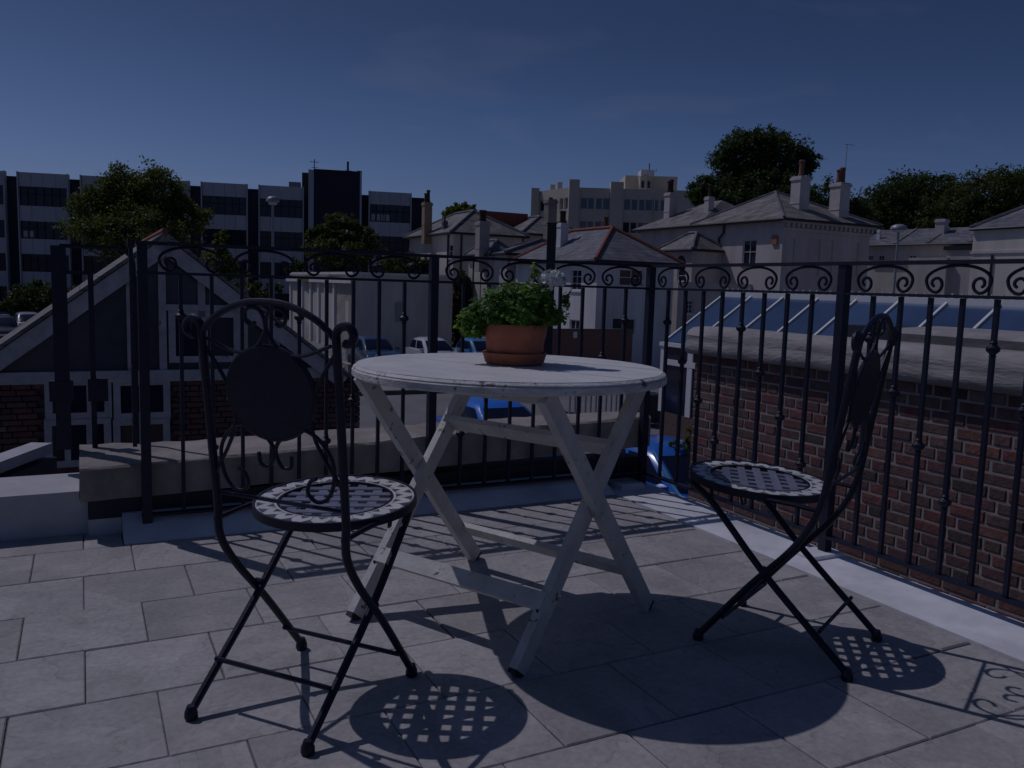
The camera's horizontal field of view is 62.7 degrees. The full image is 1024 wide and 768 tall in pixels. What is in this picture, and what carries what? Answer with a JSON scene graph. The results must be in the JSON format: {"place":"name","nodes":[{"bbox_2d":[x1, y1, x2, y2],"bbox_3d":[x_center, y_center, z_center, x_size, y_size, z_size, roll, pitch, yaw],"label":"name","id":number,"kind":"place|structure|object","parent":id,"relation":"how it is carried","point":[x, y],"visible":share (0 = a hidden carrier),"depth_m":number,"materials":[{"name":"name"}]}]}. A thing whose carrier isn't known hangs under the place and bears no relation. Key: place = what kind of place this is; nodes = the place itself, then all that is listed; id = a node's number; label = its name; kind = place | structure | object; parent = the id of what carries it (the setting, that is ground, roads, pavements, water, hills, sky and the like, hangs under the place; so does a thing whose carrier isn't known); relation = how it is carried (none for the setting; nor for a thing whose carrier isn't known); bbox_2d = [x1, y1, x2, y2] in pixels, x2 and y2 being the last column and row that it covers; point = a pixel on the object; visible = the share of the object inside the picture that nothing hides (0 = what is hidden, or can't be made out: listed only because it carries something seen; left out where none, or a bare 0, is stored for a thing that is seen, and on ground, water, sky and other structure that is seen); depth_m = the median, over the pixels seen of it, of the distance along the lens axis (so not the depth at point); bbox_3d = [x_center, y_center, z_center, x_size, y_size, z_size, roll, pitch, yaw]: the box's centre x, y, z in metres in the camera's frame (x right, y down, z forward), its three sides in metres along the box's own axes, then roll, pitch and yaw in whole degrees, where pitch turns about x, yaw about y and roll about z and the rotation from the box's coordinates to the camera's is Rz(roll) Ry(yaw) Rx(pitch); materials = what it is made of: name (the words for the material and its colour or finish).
{"place":"outdoors","nodes":[
{"label":"outdoors","id":0,"kind":"place"},
{"bbox_2d":[0,159,423,316],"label":"office block","id":1,"kind":"structure","parent":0,"point":[32,205],"depth_m":87.68,"materials":[{"name":"white concrete"}]},
{"bbox_2d":[0,185,3,204],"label":"window","id":2,"kind":"structure","parent":1,"relation":"in","point":[1,186],"depth_m":82.50,"materials":[{"name":"black glass"}]},
{"bbox_2d":[0,220,4,237],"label":"window","id":3,"kind":"structure","parent":1,"relation":"in","point":[2,226],"depth_m":82.86,"materials":[{"name":"black glass"}]},
{"bbox_2d":[0,253,5,270],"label":"window","id":4,"kind":"structure","parent":1,"relation":"in","point":[2,255],"depth_m":83.21,"materials":[{"name":"black glass"}]},
{"bbox_2d":[0,286,6,307],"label":"window","id":5,"kind":"structure","parent":1,"relation":"in","point":[3,289],"depth_m":83.53,"materials":[{"name":"black glass"}]},
{"bbox_2d":[20,186,66,206],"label":"window","id":6,"kind":"structure","parent":1,"relation":"in","point":[29,196],"depth_m":83.33,"materials":[{"name":"black glass"}]},
{"bbox_2d":[21,221,67,239],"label":"window","id":7,"kind":"structure","parent":1,"relation":"in","point":[29,229],"depth_m":83.66,"materials":[{"name":"black glass"}]},
{"bbox_2d":[22,254,68,271],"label":"window","id":8,"kind":"structure","parent":1,"relation":"in","point":[31,262],"depth_m":83.92,"materials":[{"name":"black glass"}]},
{"bbox_2d":[84,256,119,273],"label":"window","id":9,"kind":"structure","parent":1,"relation":"in","point":[91,264],"depth_m":85.12,"materials":[{"name":"black glass"}]},
{"bbox_2d":[203,196,245,215],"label":"window","id":10,"kind":"structure","parent":1,"relation":"in","point":[220,205],"depth_m":87.29,"materials":[{"name":"black glass"}]},
{"bbox_2d":[203,229,246,245],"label":"window","id":11,"kind":"structure","parent":1,"relation":"in","point":[236,237],"depth_m":87.74,"materials":[{"name":"black glass"}]},
{"bbox_2d":[210,260,246,270],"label":"window","id":12,"kind":"structure","parent":1,"relation":"in","point":[244,264],"depth_m":88.38,"materials":[{"name":"black glass"}]},
{"bbox_2d":[260,293,288,313],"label":"window","id":13,"kind":"structure","parent":1,"relation":"in","point":[285,297],"depth_m":89.68,"materials":[{"name":"black glass"}]},
{"bbox_2d":[260,262,297,278],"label":"window","id":14,"kind":"structure","parent":1,"relation":"in","point":[265,267],"depth_m":89.03,"materials":[{"name":"black glass"}]},
{"bbox_2d":[260,198,302,218],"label":"window","id":15,"kind":"structure","parent":1,"relation":"in","point":[285,208],"depth_m":88.62,"materials":[{"name":"black glass"}]},
{"bbox_2d":[260,231,302,247],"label":"window","id":16,"kind":"structure","parent":1,"relation":"in","point":[281,239],"depth_m":88.94,"materials":[{"name":"black glass"}]},
{"bbox_2d":[369,266,404,272],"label":"window","id":17,"kind":"structure","parent":1,"relation":"in","point":[378,269],"depth_m":91.60,"materials":[{"name":"black glass"}]},
{"bbox_2d":[370,204,409,222],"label":"window","id":18,"kind":"structure","parent":1,"relation":"in","point":[378,213],"depth_m":91.16,"materials":[{"name":"black glass"}]},
{"bbox_2d":[372,236,409,252],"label":"window","id":19,"kind":"structure","parent":1,"relation":"in","point":[393,244],"depth_m":91.65,"materials":[{"name":"black glass"}]},
{"bbox_2d":[0,311,659,453],"bbox_3d":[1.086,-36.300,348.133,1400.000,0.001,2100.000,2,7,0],"label":"ground","id":20,"kind":"structure","parent":0,"point":[415,409],"depth_m":27.77,"materials":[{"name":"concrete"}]},
{"bbox_2d":[0,315,20,338],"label":"parked car","id":21,"kind":"object","parent":20,"relation":"on","point":[8,324],"visible":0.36,"depth_m":46.52,"materials":[{"name":"black paint"}]},
{"bbox_2d":[14,312,37,324],"bbox_3d":[-29.907,-3.700,52.020,1.920,1.495,3.765,-3,8,-36],"label":"parked car","id":22,"kind":"object","parent":20,"relation":"on","point":[21,317],"visible":0.19,"depth_m":51.53,"materials":[{"name":"silver metal"}]},
{"bbox_2d":[0,442,56,477],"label":"white wall cap","id":23,"kind":"object","parent":20,"relation":"on","point":[28,459],"visible":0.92,"depth_m":3.92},
{"bbox_2d":[0,277,77,316],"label":"hedge","id":24,"kind":"object","parent":20,"relation":"on","point":[19,300],"visible":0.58,"depth_m":61.11,"materials":[{"name":"green plant"}]},
{"bbox_2d":[0,473,121,541],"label":"white parapet end","id":25,"kind":"structure","parent":20,"relation":"on","point":[39,506],"depth_m":3.03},
{"bbox_2d":[48,155,214,264],"bbox_3d":[-26.064,-9.799,58.628,10.541,12.318,8.828,2,7,0],"label":"broad tree","id":26,"kind":"object","parent":20,"relation":"on","point":[137,211],"visible":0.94,"depth_m":57.67,"materials":[{"name":"green plant"}]},
{"bbox_2d":[0,228,359,473],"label":"gabled workshop","id":27,"kind":"structure","parent":20,"relation":"on","point":[27,411],"depth_m":10.95,"materials":[{"name":"paint"}]},
{"bbox_2d":[44,383,111,420],"bbox_3d":[-5.532,0.189,10.719,0.758,0.521,0.071,-2,7,-27],"label":"window","id":28,"kind":"structure","parent":27,"relation":"in","point":[80,407],"depth_m":10.73,"materials":[{"name":"black glass"}]},
{"bbox_2d":[44,417,111,467],"bbox_3d":[-5.560,0.746,10.778,0.759,0.628,0.071,-2,7,-27],"label":"window","id":29,"kind":"structure","parent":27,"relation":"in","point":[81,429],"depth_m":10.76,"materials":[{"name":"black glass"}]},
{"bbox_2d":[113,417,169,442],"bbox_3d":[-4.898,0.769,11.120,0.687,0.642,0.071,-2,7,-27],"label":"window","id":30,"kind":"structure","parent":27,"relation":"in","point":[160,427],"depth_m":11.07,"materials":[{"name":"black"}]},
{"bbox_2d":[113,381,170,419],"bbox_3d":[-4.869,0.195,11.060,0.685,0.534,0.071,-2,7,-27],"label":"window","id":31,"kind":"structure","parent":27,"relation":"in","point":[160,407],"depth_m":11.06,"materials":[{"name":"black glass"}]},
{"bbox_2d":[168,310,239,362],"bbox_3d":[-4.140,-0.639,11.325,0.911,0.691,0.071,-2,7,-27],"label":"window","id":32,"kind":"structure","parent":27,"relation":"in","point":[227,327],"depth_m":11.36,"materials":[{"name":"black glass"}]},
{"bbox_2d":[200,228,251,291],"bbox_3d":[-15.375,-4.991,44.782,3.070,6.586,2.356,2,7,0],"label":"slender tree","id":33,"kind":"object","parent":20,"relation":"on","point":[228,267],"visible":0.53,"depth_m":44.35,"materials":[{"name":"green plant"}]},
{"bbox_2d":[266,196,279,315],"bbox_3d":[-11.304,-4.909,39.738,0.620,7.824,0.604,2,7,0],"label":"street lamp","id":34,"kind":"object","parent":20,"relation":"on","point":[272,200],"visible":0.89,"depth_m":39.40,"materials":[{"name":"grey metal"}]},
{"bbox_2d":[247,256,306,297],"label":"shrub","id":35,"kind":"object","parent":20,"relation":"on","point":[298,267],"visible":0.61,"depth_m":68.89,"materials":[{"name":"green plant"}]},
{"bbox_2d":[300,209,387,271],"bbox_3d":[-12.171,-8.038,60.672,6.441,9.186,5.257,2,7,0],"label":"spreading tree","id":36,"kind":"object","parent":20,"relation":"on","point":[350,234],"visible":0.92,"depth_m":60.24,"materials":[{"name":"green plant"}]},
{"bbox_2d":[88,451,636,536],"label":"terrace parapet","id":37,"kind":"structure","parent":20,"relation":"on","point":[117,507],"depth_m":3.67,"materials":[{"name":"grey concrete"}]},
{"bbox_2d":[79,411,650,502],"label":"coping slab","id":38,"kind":"structure","parent":37,"relation":"on","point":[107,471],"depth_m":3.35,"materials":[{"name":"stone"}]},
{"bbox_2d":[49,244,139,449],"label":"gate panel","id":39,"kind":"structure","parent":38,"relation":"on","point":[61,390],"depth_m":3.28,"materials":[{"name":"black paint"}]},
{"bbox_2d":[286,272,454,351],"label":"white hall","id":40,"kind":"structure","parent":20,"relation":"on","point":[313,296],"depth_m":48.60,"materials":[{"name":"beige paint"}]},
{"bbox_2d":[346,335,400,362],"bbox_3d":[-6.328,-1.442,38.610,1.920,1.495,3.765,-2,7,-27],"label":"parked car","id":41,"kind":"object","parent":20,"relation":"on","point":[365,346],"visible":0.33,"depth_m":38.02,"materials":[{"name":"blue paint"}]},
{"bbox_2d":[375,250,428,273],"bbox_3d":[-6.733,-6.082,57.854,5.331,6.280,3.588,2,7,0],"label":"round bush","id":42,"kind":"object","parent":20,"relation":"on","point":[390,264],"visible":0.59,"depth_m":56.80,"materials":[{"name":"green plant"}]},
{"bbox_2d":[406,337,459,353],"bbox_3d":[-3.604,-1.395,38.908,1.920,1.495,3.765,-2,7,-27],"label":"parked car","id":43,"kind":"object","parent":20,"relation":"on","point":[418,345],"visible":0.3,"depth_m":38.62,"materials":[{"name":"grey paint"}]},
{"bbox_2d":[441,201,477,217],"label":"feathery tree","id":44,"kind":"object","parent":20,"relation":"on","point":[463,206],"visible":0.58,"depth_m":73.11,"materials":[{"name":"green plant"}]},
{"bbox_2d":[452,270,471,346],"bbox_3d":[-3.233,-4.525,51.878,1.978,5.111,2.050,2,7,0],"label":"ivy clump","id":45,"kind":"object","parent":20,"relation":"on","point":[456,305],"visible":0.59,"depth_m":51.49,"materials":[{"name":"green plant"}]},
{"bbox_2d":[403,190,529,344],"bbox_3d":[-3.540,-8.195,59.201,6.019,10.336,9.066,-2,7,-27],"label":"cream villa","id":46,"kind":"object","parent":20,"relation":"on","point":[453,233],"visible":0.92,"depth_m":56.24,"materials":[{"name":"paint"}]},
{"bbox_2d":[452,337,485,352],"bbox_3d":[-1.444,-1.411,39.603,1.920,1.495,3.765,-2,7,-27],"label":"parked car","id":47,"kind":"object","parent":20,"relation":"on","point":[473,345],"visible":0.18,"depth_m":39.19,"materials":[{"name":"blue paint"}]},
{"bbox_2d":[463,210,509,337],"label":"cream annexe","id":48,"kind":"structure","parent":20,"relation":"on","point":[485,245],"depth_m":49.31,"materials":[{"name":"paint"}]},
{"bbox_2d":[436,396,561,456],"bbox_3d":[-0.245,1.108,18.146,1.920,1.495,3.765,-2,7,-27],"label":"parked car","id":49,"kind":"object","parent":20,"relation":"on","point":[474,408],"visible":0.12,"depth_m":17.94,"materials":[{"name":"blue paint"}]},
{"bbox_2d":[491,238,546,292],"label":"wing","id":50,"kind":"structure","parent":20,"relation":"on","point":[513,250],"depth_m":48.28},
{"bbox_2d":[486,197,576,241],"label":"slate house","id":51,"kind":"structure","parent":20,"relation":"on","point":[534,227],"depth_m":58.52,"materials":[{"name":"paint"}]},
{"bbox_2d":[543,223,556,354],"bbox_3d":[1.178,-2.125,26.930,0.320,5.981,0.320,2,7,0],"label":"dark pole","id":52,"kind":"object","parent":20,"relation":"on","point":[550,253],"visible":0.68,"depth_m":26.58,"materials":[{"name":"black metal"}]},
{"bbox_2d":[508,211,683,368],"bbox_3d":[4.091,-5.078,44.445,5.266,7.992,9.166,-2,7,-27],"label":"slate villa","id":53,"kind":"object","parent":20,"relation":"on","point":[606,243],"visible":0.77,"depth_m":41.27,"materials":[{"name":"white paint"}]},
{"bbox_2d":[568,270,581,291],"bbox_3d":[3.173,-5.081,41.376,0.200,1.101,1.142,-2,7,-27],"label":"window","id":54,"kind":"structure","parent":53,"relation":"in","point":[576,274],"depth_m":41.48,"materials":[{"name":"white glass"}]},
{"bbox_2d":[570,319,579,328],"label":"window","id":55,"kind":"structure","parent":53,"relation":"in","point":[574,323],"depth_m":41.78,"materials":[{"name":"white"}]},
{"bbox_2d":[612,318,622,328],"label":"window","id":56,"kind":"structure","parent":53,"relation":"in","point":[617,324],"depth_m":40.61,"materials":[{"name":"white"}]},
{"bbox_2d":[626,318,636,335],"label":"window","id":57,"kind":"structure","parent":53,"relation":"in","point":[631,324],"depth_m":40.99,"materials":[{"name":"white"}]},
{"bbox_2d":[619,269,644,286],"bbox_3d":[5.767,-5.094,40.600,1.561,0.890,0.200,-2,7,-27],"label":"window","id":58,"kind":"structure","parent":53,"relation":"in","point":[625,274],"depth_m":40.59,"materials":[{"name":"white glass"}]},
{"bbox_2d":[568,394,639,413],"bbox_3d":[2.507,0.776,22.253,2.500,1.374,0.060,-2,7,-27],"label":"street railing","id":59,"kind":"object","parent":20,"relation":"on","point":[585,405],"visible":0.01,"depth_m":22.00,"materials":[{"name":"grey metal"}]},
{"bbox_2d":[531,163,736,238],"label":"beige flats","id":60,"kind":"structure","parent":20,"relation":"on","point":[627,203],"depth_m":110.14,"materials":[{"name":"concrete"}]},
{"bbox_2d":[540,200,543,210],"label":"window","id":61,"kind":"structure","parent":60,"relation":"in","point":[541,202],"depth_m":115.76,"materials":[{"name":"black glass"}]},
{"bbox_2d":[579,220,586,227],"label":"window","id":62,"kind":"structure","parent":60,"relation":"in","point":[582,224],"depth_m":110.48,"materials":[{"name":"blue"}]},
{"bbox_2d":[580,197,587,208],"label":"window","id":63,"kind":"structure","parent":60,"relation":"in","point":[583,201],"depth_m":110.18,"materials":[{"name":"blue glass"}]},
{"bbox_2d":[587,198,593,208],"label":"window","id":64,"kind":"structure","parent":60,"relation":"in","point":[590,200],"depth_m":110.18,"materials":[{"name":"blue"}]},
{"bbox_2d":[587,221,593,227],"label":"window","id":65,"kind":"structure","parent":60,"relation":"in","point":[589,223],"depth_m":110.48,"materials":[{"name":"glass"}]},
{"bbox_2d":[595,198,601,208],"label":"window","id":66,"kind":"structure","parent":60,"relation":"in","point":[598,200],"depth_m":110.18,"materials":[{"name":"blue glass"}]},
{"bbox_2d":[603,198,609,209],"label":"window","id":67,"kind":"structure","parent":60,"relation":"in","point":[606,201],"depth_m":110.18,"materials":[{"name":"blue"}]},
{"bbox_2d":[623,222,629,232],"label":"window","id":68,"kind":"structure","parent":60,"relation":"in","point":[626,225],"depth_m":110.50,"materials":[{"name":"black glass"}]},
{"bbox_2d":[623,199,630,209],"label":"window","id":69,"kind":"structure","parent":60,"relation":"in","point":[627,202],"depth_m":110.18,"materials":[{"name":"blue glass"}]},
{"bbox_2d":[630,222,636,232],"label":"window","id":70,"kind":"structure","parent":60,"relation":"in","point":[633,225],"depth_m":110.48,"materials":[{"name":"black glass"}]},
{"bbox_2d":[631,199,637,209],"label":"window","id":71,"kind":"structure","parent":60,"relation":"in","point":[634,202],"depth_m":110.15,"materials":[{"name":"blue glass"}]},
{"bbox_2d":[639,199,644,210],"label":"window","id":72,"kind":"structure","parent":60,"relation":"in","point":[641,201],"depth_m":110.18,"materials":[{"name":"blue"}]},
{"bbox_2d":[645,199,652,210],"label":"window","id":73,"kind":"structure","parent":60,"relation":"in","point":[648,202],"depth_m":110.18,"materials":[{"name":"blue"}]},
{"bbox_2d":[653,200,658,210],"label":"window","id":74,"kind":"structure","parent":60,"relation":"in","point":[656,201],"depth_m":110.15,"materials":[{"name":"blue glass"}]},
{"bbox_2d":[660,200,663,210],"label":"window","id":75,"kind":"structure","parent":60,"relation":"in","point":[662,201],"depth_m":110.18,"materials":[{"name":"blue"}]},
{"bbox_2d":[638,392,659,424],"bbox_3d":[4.039,0.749,24.736,0.869,0.938,0.800,-2,7,-27],"label":"wheelie bin","id":76,"kind":"object","parent":20,"relation":"on","point":[654,413],"visible":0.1,"depth_m":24.42,"materials":[{"name":"black plastic"}]},
{"bbox_2d":[621,435,690,497],"bbox_3d":[2.706,1.726,13.577,1.920,1.495,3.765,-2,7,-27],"label":"parked car","id":77,"kind":"object","parent":20,"relation":"on","point":[668,461],"visible":0.12,"depth_m":13.11,"materials":[{"name":"blue paint"}]},
{"bbox_2d":[668,426,691,461],"bbox_3d":[2.765,1.550,13.402,0.323,1.901,0.688,-1,7,-25],"label":"shrub","id":78,"kind":"object","parent":20,"relation":"on","point":[687,440],"visible":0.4,"depth_m":13.23,"materials":[{"name":"green plant"}]},
{"bbox_2d":[657,231,724,282],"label":"porch wing","id":79,"kind":"structure","parent":20,"relation":"on","point":[693,247],"depth_m":49.47,"materials":[{"name":"white paint"}]},
{"bbox_2d":[675,267,685,281],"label":"window","id":80,"kind":"structure","parent":79,"relation":"in","point":[680,273],"depth_m":49.83,"materials":[{"name":"white"}]},
{"bbox_2d":[671,282,751,342],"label":"pink house","id":81,"kind":"structure","parent":20,"relation":"on","point":[694,304],"depth_m":45.75,"materials":[{"name":"paint"}]},
{"bbox_2d":[687,300,694,314],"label":"window","id":82,"kind":"structure","parent":81,"relation":"in","point":[689,302],"depth_m":45.78,"materials":[{"name":"white"}]},
{"bbox_2d":[684,123,826,206],"bbox_3d":[18.930,-11.888,65.783,11.311,17.493,8.367,2,7,0],"label":"sycamore","id":83,"kind":"object","parent":20,"relation":"on","point":[763,168],"visible":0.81,"depth_m":64.86,"materials":[{"name":"green plant"}]},
{"bbox_2d":[631,143,883,295],"bbox_3d":[14.659,-8.019,52.703,7.758,12.562,14.000,-2,7,-27],"label":"grand villa","id":84,"kind":"object","parent":20,"relation":"on","point":[795,225],"visible":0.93,"depth_m":47.58,"materials":[{"name":"paint"}]},
{"bbox_2d":[743,239,756,262],"bbox_3d":[13.538,-7.497,47.697,0.071,1.372,1.089,-2,7,-27],"label":"window","id":85,"kind":"structure","parent":84,"relation":"in","point":[749,250],"depth_m":47.75,"materials":[{"name":"white"}]},
{"bbox_2d":[658,288,1023,439],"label":"conservatory","id":86,"kind":"object","parent":20,"relation":"on","point":[978,313],"visible":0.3,"depth_m":15.16,"materials":[{"name":"blue glass"}]},
{"bbox_2d":[809,173,876,219],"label":"dark tree","id":87,"kind":"object","parent":20,"relation":"on","point":[856,204],"visible":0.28,"depth_m":67.97,"materials":[{"name":"green plant"}]},
{"bbox_2d":[890,224,907,296],"bbox_3d":[18.927,-4.109,41.739,0.800,7.571,0.780,2,7,0],"label":"street lamp","id":88,"kind":"object","parent":20,"relation":"on","point":[898,229],"visible":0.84,"depth_m":41.35,"materials":[{"name":"grey metal"}]},
{"bbox_2d":[854,164,968,234],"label":"rounded tree","id":89,"kind":"object","parent":20,"relation":"on","point":[896,202],"visible":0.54,"depth_m":76.58,"materials":[{"name":"green plant"}]},
{"bbox_2d":[903,162,1023,228],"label":"mixed tree","id":90,"kind":"object","parent":20,"relation":"on","point":[971,204],"visible":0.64,"depth_m":72.17,"materials":[{"name":"green plant"}]},
{"bbox_2d":[968,205,1023,298],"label":"end villa","id":91,"kind":"object","parent":20,"relation":"on","point":[1000,236],"visible":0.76,"depth_m":39.09,"materials":[{"name":"beige paint"}]},
{"bbox_3d":[-0.434,2.516,0.718,5.155,2.695,5.550,-2,7,-27],"label":"terrace house","id":92,"kind":"object","parent":20,"relation":"on","visible":0},
{"bbox_2d":[0,473,1023,767],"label":"terrace floor","id":93,"kind":"structure","parent":92,"relation":"on","point":[110,647],"depth_m":2.15,"materials":[{"name":"grey tile"}]},
{"bbox_2d":[182,298,416,756],"bbox_3d":[-0.439,0.259,1.909,0.443,0.904,0.507,5,7,23],"label":"bistro chair","id":94,"kind":"object","parent":93,"relation":"on","point":[272,391],"visible":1,"depth_m":1.78,"materials":[{"name":"black metal"}]},
{"bbox_2d":[127,239,655,523],"bbox_3d":[-0.353,-0.007,3.518,2.270,1.066,0.130,-2,7,-27],"label":"back railing","id":95,"kind":"object","parent":93,"relation":"on","point":[148,514],"visible":0.78,"depth_m":3.36,"materials":[{"name":"black metal"}]},
{"bbox_2d":[345,353,666,677],"bbox_3d":[-0.010,0.309,2.436,0.890,0.735,0.926,2,7,0],"label":"folding table","id":96,"kind":"object","parent":93,"relation":"on","point":[463,378],"visible":0.97,"depth_m":2.28,"materials":[{"name":"white paint"}]},
{"bbox_2d":[482,350,546,365],"bbox_3d":[0.007,-0.075,2.409,0.186,0.034,0.186,2,7,0],"label":"pot saucer","id":97,"kind":"object","parent":96,"relation":"on","point":[513,359],"visible":0.81,"depth_m":2.33,"materials":[{"name":"ceramic"}]},
{"bbox_2d":[485,324,546,354],"bbox_3d":[0.009,-0.122,2.403,0.183,0.100,0.183,2,7,0],"label":"flower pot","id":98,"kind":"object","parent":97,"relation":"on","point":[510,339],"visible":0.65,"depth_m":2.33,"materials":[{"name":"ceramic"}]},
{"bbox_2d":[453,262,570,338],"bbox_3d":[0.008,-0.235,2.383,0.265,0.224,0.275,8,9,42],"label":"geranium plant","id":99,"kind":"object","parent":98,"relation":"in","point":[524,305],"visible":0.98,"depth_m":2.34,"materials":[{"name":"green plant"}]},
{"bbox_2d":[686,313,898,681],"bbox_3d":[0.737,0.250,2.286,0.507,0.904,0.443,6,8,36],"label":"bistro chair","id":100,"kind":"object","parent":93,"relation":"on","point":[863,388],"visible":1,"depth_m":2.21,"materials":[{"name":"black metal"}]},
{"bbox_2d":[641,259,1023,608],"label":"side railing","id":101,"kind":"object","parent":93,"relation":"on","point":[823,550],"visible":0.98,"depth_m":2.94,"materials":[{"name":"black metal"}]},
{"bbox_2d":[359,385,441,395],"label":"pavement","id":102,"kind":"structure","parent":0,"point":[387,390],"depth_m":30.20,"materials":[{"name":"grey concrete"}]},
{"bbox_2d":[0,0,1023,221],"label":"sky","id":103,"kind":"structure","parent":0,"point":[483,103],"materials":[{"name":"blue"}]},
{"bbox_2d":[542,328,632,361],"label":"garden wall","id":104,"kind":"structure","parent":0,"point":[569,345],"depth_m":38.47,"materials":[{"name":"brick"}]},
{"bbox_2d":[685,325,1023,621],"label":"brick wall","id":105,"kind":"structure","parent":0,"point":[1000,464],"depth_m":5.19,"materials":[{"name":"brick"}]},
{"bbox_2d":[866,219,973,298],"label":"long low house","id":106,"kind":"structure","parent":0,"point":[941,240],"depth_m":55.94,"materials":[{"name":"beige paint"}]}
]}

